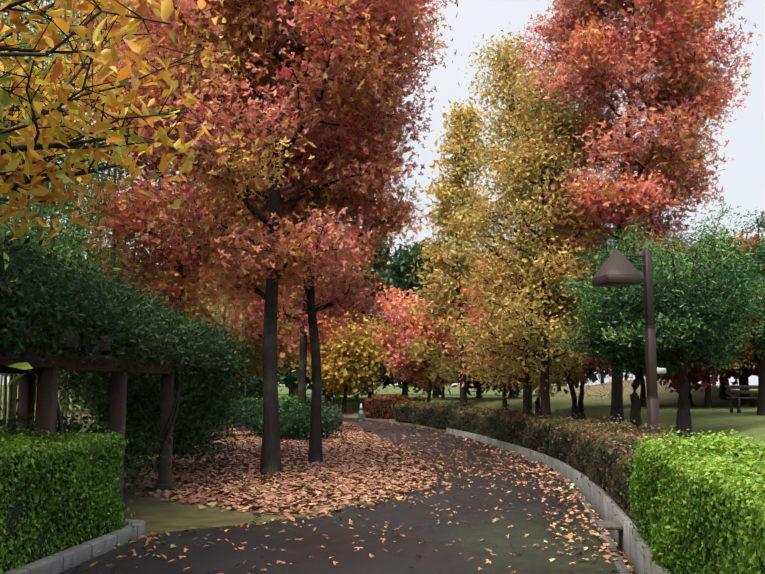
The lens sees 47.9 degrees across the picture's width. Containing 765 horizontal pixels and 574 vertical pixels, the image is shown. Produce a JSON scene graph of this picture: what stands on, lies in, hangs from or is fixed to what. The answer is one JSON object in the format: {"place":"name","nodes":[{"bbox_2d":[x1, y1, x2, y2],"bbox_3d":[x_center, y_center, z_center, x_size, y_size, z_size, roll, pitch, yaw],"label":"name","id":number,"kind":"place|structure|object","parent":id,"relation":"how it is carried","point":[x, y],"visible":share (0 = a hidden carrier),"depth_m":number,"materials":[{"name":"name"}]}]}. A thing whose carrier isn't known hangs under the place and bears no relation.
{"place":"outdoors","nodes":[
{"label":"outdoors","id":0,"kind":"place"},
{"bbox_2d":[57,417,619,573],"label":"asphalt path","id":1,"kind":"structure","parent":0,"point":[223,555],"depth_m":10.03,"materials":[{"name":"grey asphalt"}]},
{"bbox_2d":[356,403,365,419],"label":"traffic cone","id":2,"kind":"object","parent":1,"relation":"on","point":[360,415],"visible":1,"depth_m":46.53,"materials":[{"name":"green plastic"}]},
{"bbox_2d":[0,379,764,540],"bbox_3d":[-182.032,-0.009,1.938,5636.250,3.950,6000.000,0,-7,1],"label":"ground","id":3,"kind":"structure","parent":0,"point":[157,515],"depth_m":25.06,"materials":[{"name":"plant"}]},
{"bbox_2d":[35,236,84,410],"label":"tree","id":4,"kind":"object","parent":3,"relation":"on","point":[59,371],"depth_m":63.50,"materials":[{"name":"green plant"}]},
{"bbox_2d":[0,423,134,573],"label":"hedge","id":5,"kind":"object","parent":3,"relation":"on","point":[61,491],"visible":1,"depth_m":8.59,"materials":[{"name":"green plant"}]},
{"bbox_2d":[3,519,145,573],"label":"kerb","id":6,"kind":"structure","parent":3,"relation":"on","point":[59,562],"depth_m":8.65,"materials":[{"name":"concrete"}]},
{"bbox_2d":[0,387,179,489],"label":"shrub","id":7,"kind":"object","parent":3,"relation":"on","point":[132,450],"visible":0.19,"depth_m":13.48,"materials":[{"name":"green plant"}]},
{"bbox_2d":[59,243,128,405],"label":"tree","id":8,"kind":"object","parent":3,"relation":"on","point":[104,269],"depth_m":58.45,"materials":[{"name":"green plant"}]},
{"bbox_2d":[0,0,239,386],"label":"leaf tree","id":9,"kind":"object","parent":3,"relation":"on","point":[28,140],"visible":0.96,"depth_m":8.77,"materials":[{"name":"yellow plant"}]},
{"bbox_2d":[0,229,249,509],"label":"pergola","id":10,"kind":"object","parent":3,"relation":"on","point":[75,322],"visible":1,"depth_m":11.10,"materials":[{"name":"plant"}]},
{"bbox_2d":[0,0,262,440],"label":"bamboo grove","id":11,"kind":"object","parent":3,"relation":"on","point":[39,208],"visible":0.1,"depth_m":19.12,"materials":[{"name":"green plant"}]},
{"bbox_2d":[61,380,255,441],"bbox_3d":[-6.075,3.210,23.420,5.052,2.838,4.826,-5,-8,38],"label":"shrub","id":12,"kind":"object","parent":3,"relation":"on","point":[222,414],"visible":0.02,"depth_m":23.28,"materials":[{"name":"green plant"}]},
{"bbox_2d":[97,266,231,300],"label":"tree","id":13,"kind":"object","parent":3,"relation":"on","point":[172,280],"depth_m":49.30,"materials":[{"name":"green plant"}]},
{"bbox_2d":[58,325,278,468],"bbox_3d":[-4.923,2.291,18.257,4.876,3.476,4.718,-5,-8,36],"label":"shrub","id":14,"kind":"object","parent":3,"relation":"on","point":[185,437],"visible":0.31,"depth_m":17.70,"materials":[{"name":"green plant"}]},
{"bbox_2d":[49,0,319,454],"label":"tree","id":15,"kind":"object","parent":3,"relation":"on","point":[182,268],"visible":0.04,"depth_m":21.02,"materials":[{"name":"red plant"}]},
{"bbox_2d":[199,391,257,437],"bbox_3d":[-6.289,4.384,29.663,4.078,1.960,3.882,0,-7,1],"label":"bush","id":16,"kind":"object","parent":3,"relation":"on","point":[229,421],"visible":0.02,"depth_m":29.26,"materials":[{"name":"green plant"}]},
{"bbox_2d":[166,287,296,392],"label":"tree","id":17,"kind":"object","parent":3,"relation":"on","point":[260,357],"visible":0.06,"depth_m":46.39,"materials":[{"name":"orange plant"}]},
{"bbox_2d":[213,259,287,397],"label":"tree","id":18,"kind":"object","parent":3,"relation":"on","point":[259,384],"visible":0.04,"depth_m":58.48,"materials":[{"name":"green plant"}]},
{"bbox_2d":[225,389,310,436],"bbox_3d":[-4.108,4.533,30.718,3.449,1.898,3.580,0,-7,1],"label":"bush","id":19,"kind":"object","parent":3,"relation":"on","point":[246,418],"visible":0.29,"depth_m":30.14,"materials":[{"name":"green plant"}]},
{"bbox_2d":[196,177,340,361],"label":"tree","id":20,"kind":"object","parent":3,"relation":"on","point":[281,339],"visible":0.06,"depth_m":43.19,"materials":[{"name":"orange plant"}]},
{"bbox_2d":[229,395,310,427],"bbox_3d":[-6.102,5.330,36.567,6.420,1.510,1.746,0,-7,1],"label":"green hedge","id":21,"kind":"object","parent":3,"relation":"on","point":[289,398],"visible":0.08,"depth_m":36.09,"materials":[{"name":"green plant"}]},
{"bbox_2d":[85,0,457,474],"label":"tree","id":22,"kind":"object","parent":3,"relation":"on","point":[202,85],"visible":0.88,"depth_m":16.88,"materials":[{"name":"red plant"}]},
{"bbox_2d":[213,409,342,430],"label":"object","id":23,"kind":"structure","parent":3,"relation":"on","point":[340,420],"depth_m":33.75,"materials":[{"name":"plant"}]},
{"bbox_2d":[283,322,297,394],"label":"belt tree","id":24,"kind":"object","parent":3,"relation":"on","point":[295,388],"depth_m":90.34,"materials":[{"name":"green plant"}]},
{"bbox_2d":[277,292,309,396],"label":"tree","id":25,"kind":"object","parent":3,"relation":"on","point":[289,380],"visible":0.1,"depth_m":69.42,"materials":[{"name":"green plant"}]},
{"bbox_2d":[250,396,344,439],"bbox_3d":[-2.943,4.438,28.801,3.393,1.653,3.109,0,-7,1],"label":"bush","id":26,"kind":"object","parent":3,"relation":"on","point":[297,423],"visible":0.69,"depth_m":28.33,"materials":[{"name":"green plant"}]},
{"bbox_2d":[183,0,445,461],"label":"tree","id":27,"kind":"object","parent":3,"relation":"on","point":[348,291],"visible":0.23,"depth_m":19.56,"materials":[{"name":"red plant"}]},
{"bbox_2d":[221,86,428,408],"bbox_3d":[-3.268,-2.078,34.394,8.933,15.890,7.716,4,-8,-28],"label":"tree","id":28,"kind":"object","parent":3,"relation":"on","point":[303,338],"visible":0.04,"depth_m":33.90,"materials":[{"name":"red plant"}]},
{"bbox_2d":[277,260,377,405],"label":"tree","id":29,"kind":"object","parent":3,"relation":"on","point":[324,394],"visible":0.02,"depth_m":61.39,"materials":[{"name":"green plant"}]},
{"bbox_2d":[283,311,394,413],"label":"tree","id":30,"kind":"object","parent":3,"relation":"on","point":[352,364],"visible":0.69,"depth_m":53.88,"materials":[{"name":"yellow plant"}]},
{"bbox_2d":[70,419,621,573],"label":"fallen leaves","id":31,"kind":"object","parent":3,"relation":"on","point":[353,442],"visible":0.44,"depth_m":16.27,"materials":[{"name":"orange plant"}]},
{"bbox_2d":[348,235,399,397],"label":"tree","id":32,"kind":"object","parent":3,"relation":"on","point":[376,267],"visible":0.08,"depth_m":65.25,"materials":[{"name":"green plant"}]},
{"bbox_2d":[363,393,426,418],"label":"orange hedge","id":33,"kind":"object","parent":3,"relation":"on","point":[378,407],"visible":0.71,"depth_m":47.75,"materials":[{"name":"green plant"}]},
{"bbox_2d":[369,241,446,395],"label":"tree","id":34,"kind":"object","parent":3,"relation":"on","point":[401,268],"visible":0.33,"depth_m":58.62,"materials":[{"name":"green plant"}]},
{"bbox_2d":[361,282,466,403],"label":"maple","id":35,"kind":"object","parent":3,"relation":"on","point":[394,331],"visible":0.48,"depth_m":45.54,"materials":[{"name":"red plant"}]},
{"bbox_2d":[404,239,467,397],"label":"tree","id":36,"kind":"object","parent":3,"relation":"on","point":[435,394],"visible":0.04,"depth_m":67.33,"materials":[{"name":"green plant"}]},
{"bbox_2d":[409,283,475,398],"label":"tree","id":37,"kind":"object","parent":3,"relation":"on","point":[443,394],"depth_m":57.18,"materials":[{"name":"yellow plant"}]},
{"bbox_2d":[408,287,482,383],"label":"tree","id":38,"kind":"object","parent":3,"relation":"on","point":[414,297],"depth_m":53.57,"materials":[{"name":"orange plant"}]},
{"bbox_2d":[396,100,509,410],"bbox_3d":[3.005,-0.871,35.102,4.951,13.652,5.528,0,-7,1],"label":"tree","id":39,"kind":"object","parent":3,"relation":"on","point":[456,260],"visible":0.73,"depth_m":34.67,"materials":[{"name":"yellow plant"}]},
{"bbox_2d":[427,244,519,409],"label":"maple","id":40,"kind":"object","parent":3,"relation":"on","point":[504,401],"visible":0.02,"depth_m":39.66,"materials":[{"name":"orange plant"}]},
{"bbox_2d":[438,371,508,397],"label":"tree","id":41,"kind":"object","parent":3,"relation":"on","point":[479,391],"visible":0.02,"depth_m":63.14,"materials":[{"name":"green plant"}]},
{"bbox_2d":[390,398,588,455],"bbox_3d":[3.232,4.917,32.581,2.292,1.232,24.024,1,-7,-8],"label":"azalea hedge","id":42,"kind":"object","parent":3,"relation":"on","point":[530,431],"visible":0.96,"depth_m":28.70,"materials":[{"name":"brown plant"}]},
{"bbox_2d":[470,346,521,398],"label":"tree","id":43,"kind":"object","parent":3,"relation":"on","point":[510,395],"depth_m":46.45,"materials":[{"name":"orange plant"}]},
{"bbox_2d":[501,375,517,397],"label":"tree","id":44,"kind":"object","parent":3,"relation":"on","point":[516,393],"depth_m":55.08,"materials":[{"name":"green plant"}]},
{"bbox_2d":[490,256,531,393],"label":"tree","id":45,"kind":"object","parent":3,"relation":"on","point":[499,390],"depth_m":71.48,"materials":[{"name":"green plant"}]},
{"bbox_2d":[445,260,588,415],"bbox_3d":[6.233,2.048,32.772,6.796,6.624,5.750,3,-7,-21],"label":"maple","id":46,"kind":"object","parent":3,"relation":"on","point":[537,403],"visible":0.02,"depth_m":32.60,"materials":[{"name":"orange plant"}]},
{"bbox_2d":[432,22,605,418],"bbox_3d":[4.252,-1.698,26.192,5.360,13.230,5.533,0,-7,1],"label":"tree","id":47,"kind":"object","parent":3,"relation":"on","point":[511,108],"visible":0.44,"depth_m":25.92,"materials":[{"name":"yellow plant"}]},
{"bbox_2d":[434,45,627,417],"bbox_3d":[4.565,-1.050,24.692,5.726,11.596,5.971,-2,-7,18],"label":"tree","id":48,"kind":"object","parent":3,"relation":"on","point":[540,147],"visible":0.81,"depth_m":24.05,"materials":[{"name":"yellow plant"}]},
{"bbox_2d":[450,226,611,420],"bbox_3d":[5.611,1.194,29.448,6.118,7.407,6.808,-4,-8,29],"label":"maple","id":49,"kind":"object","parent":3,"relation":"on","point":[574,408],"visible":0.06,"depth_m":29.19,"materials":[{"name":"orange plant"}]},
{"bbox_2d":[439,428,673,573],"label":"curb","id":50,"kind":"structure","parent":3,"relation":"on","point":[605,508],"depth_m":12.35,"materials":[{"name":"grey concrete"}]},
{"bbox_2d":[595,520,622,529],"bbox_3d":[2.889,2.970,10.731,0.420,0.045,0.490,-1,-7,9],"label":"path light","id":51,"kind":"object","parent":50,"relation":"on","point":[610,525],"visible":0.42,"depth_m":10.64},
{"bbox_2d":[591,506,633,573],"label":"fallen leaves","id":52,"kind":"object","parent":50,"relation":"in","point":[628,565],"depth_m":10.02,"materials":[{"name":"orange plant"}]},
{"bbox_2d":[504,298,665,419],"bbox_3d":[7.003,1.782,29.743,6.713,6.023,7.316,-2,-7,13],"label":"tree","id":53,"kind":"object","parent":3,"relation":"on","point":[581,396],"visible":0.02,"depth_m":29.80,"materials":[{"name":"orange plant"}]},
{"bbox_2d":[561,368,611,387],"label":"belt tree","id":54,"kind":"object","parent":3,"relation":"on","point":[578,383],"depth_m":92.12,"materials":[{"name":"green plant"}]},
{"bbox_2d":[579,370,603,382],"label":"tree","id":55,"kind":"object","parent":3,"relation":"on","point":[602,375],"depth_m":69.12,"materials":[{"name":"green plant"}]},
{"bbox_2d":[538,412,699,518],"bbox_3d":[4.239,2.938,15.511,1.881,1.181,10.074,-1,-7,4],"label":"azalea hedge","id":56,"kind":"object","parent":3,"relation":"on","point":[599,453],"visible":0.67,"depth_m":14.50,"materials":[{"name":"brown plant"}]},
{"bbox_2d":[538,233,705,429],"bbox_3d":[6.529,1.493,21.305,4.548,5.399,4.510,2,-7,-19],"label":"tree","id":57,"kind":"object","parent":3,"relation":"on","point":[629,366],"visible":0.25,"depth_m":21.11,"materials":[{"name":"green plant"}]},
{"bbox_2d":[495,0,761,429],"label":"tree","id":58,"kind":"object","parent":3,"relation":"on","point":[681,91],"visible":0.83,"depth_m":23.21,"materials":[{"name":"red plant"}]},
{"bbox_2d":[592,248,665,437],"bbox_3d":[4.264,1.369,14.571,1.158,4.099,0.620,1,-7,-11],"label":"park lamp","id":59,"kind":"object","parent":3,"relation":"on","point":[617,268],"visible":0.9,"depth_m":14.59,"materials":[{"name":"metal"}]},
{"bbox_2d":[549,194,764,437],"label":"tree","id":60,"kind":"object","parent":3,"relation":"on","point":[679,328],"visible":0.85,"depth_m":18.69,"materials":[{"name":"green plant"}]},
{"bbox_2d":[631,265,694,406],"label":"maple","id":61,"kind":"object","parent":3,"relation":"on","point":[643,395],"depth_m":35.23,"materials":[{"name":"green plant"}]},
{"bbox_2d":[619,429,764,573],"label":"hedge","id":62,"kind":"object","parent":3,"relation":"on","point":[702,500],"visible":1,"depth_m":6.81,"materials":[{"name":"green plant"}]},
{"bbox_2d":[645,360,752,404],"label":"tree","id":63,"kind":"object","parent":3,"relation":"on","point":[674,383],"depth_m":37.76,"materials":[{"name":"red plant"}]},
{"bbox_2d":[670,262,759,407],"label":"maple","id":64,"kind":"object","parent":3,"relation":"on","point":[702,374],"visible":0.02,"depth_m":32.25,"materials":[{"name":"red plant"}]},
{"bbox_2d":[669,229,761,399],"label":"tree","id":65,"kind":"object","parent":3,"relation":"on","point":[722,394],"depth_m":41.10,"materials":[{"name":"red plant"}]},
{"bbox_2d":[667,207,764,414],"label":"tree","id":66,"kind":"object","parent":3,"relation":"on","point":[756,343],"visible":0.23,"depth_m":24.28,"materials":[{"name":"green plant"}]},
{"bbox_2d":[678,238,758,404],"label":"tree","id":67,"kind":"object","parent":3,"relation":"on","point":[747,370],"depth_m":36.27,"materials":[{"name":"red plant"}]},
{"bbox_2d":[688,242,753,396],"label":"maple","id":68,"kind":"object","parent":3,"relation":"on","point":[724,378],"depth_m":39.93,"materials":[{"name":"red plant"}]},
{"bbox_2d":[725,385,757,412],"bbox_3d":[11.655,3.504,26.899,1.800,0.855,0.482,2,-7,-14],"label":"bench","id":69,"kind":"object","parent":3,"relation":"on","point":[730,391],"visible":0.85,"depth_m":26.96,"materials":[{"name":"brown wood"}]},
{"bbox_2d":[727,228,763,247],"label":"tree","id":70,"kind":"object","parent":3,"relation":"on","point":[742,236],"depth_m":45.14,"materials":[{"name":"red plant"}]},
{"bbox_2d":[737,249,758,372],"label":"maple","id":71,"kind":"object","parent":3,"relation":"on","point":[751,363],"depth_m":33.40,"materials":[{"name":"red plant"}]},
{"bbox_2d":[0,0,764,384],"label":"sky","id":72,"kind":"structure","parent":0,"point":[742,181],"materials":[{"name":"white"}]}
]}

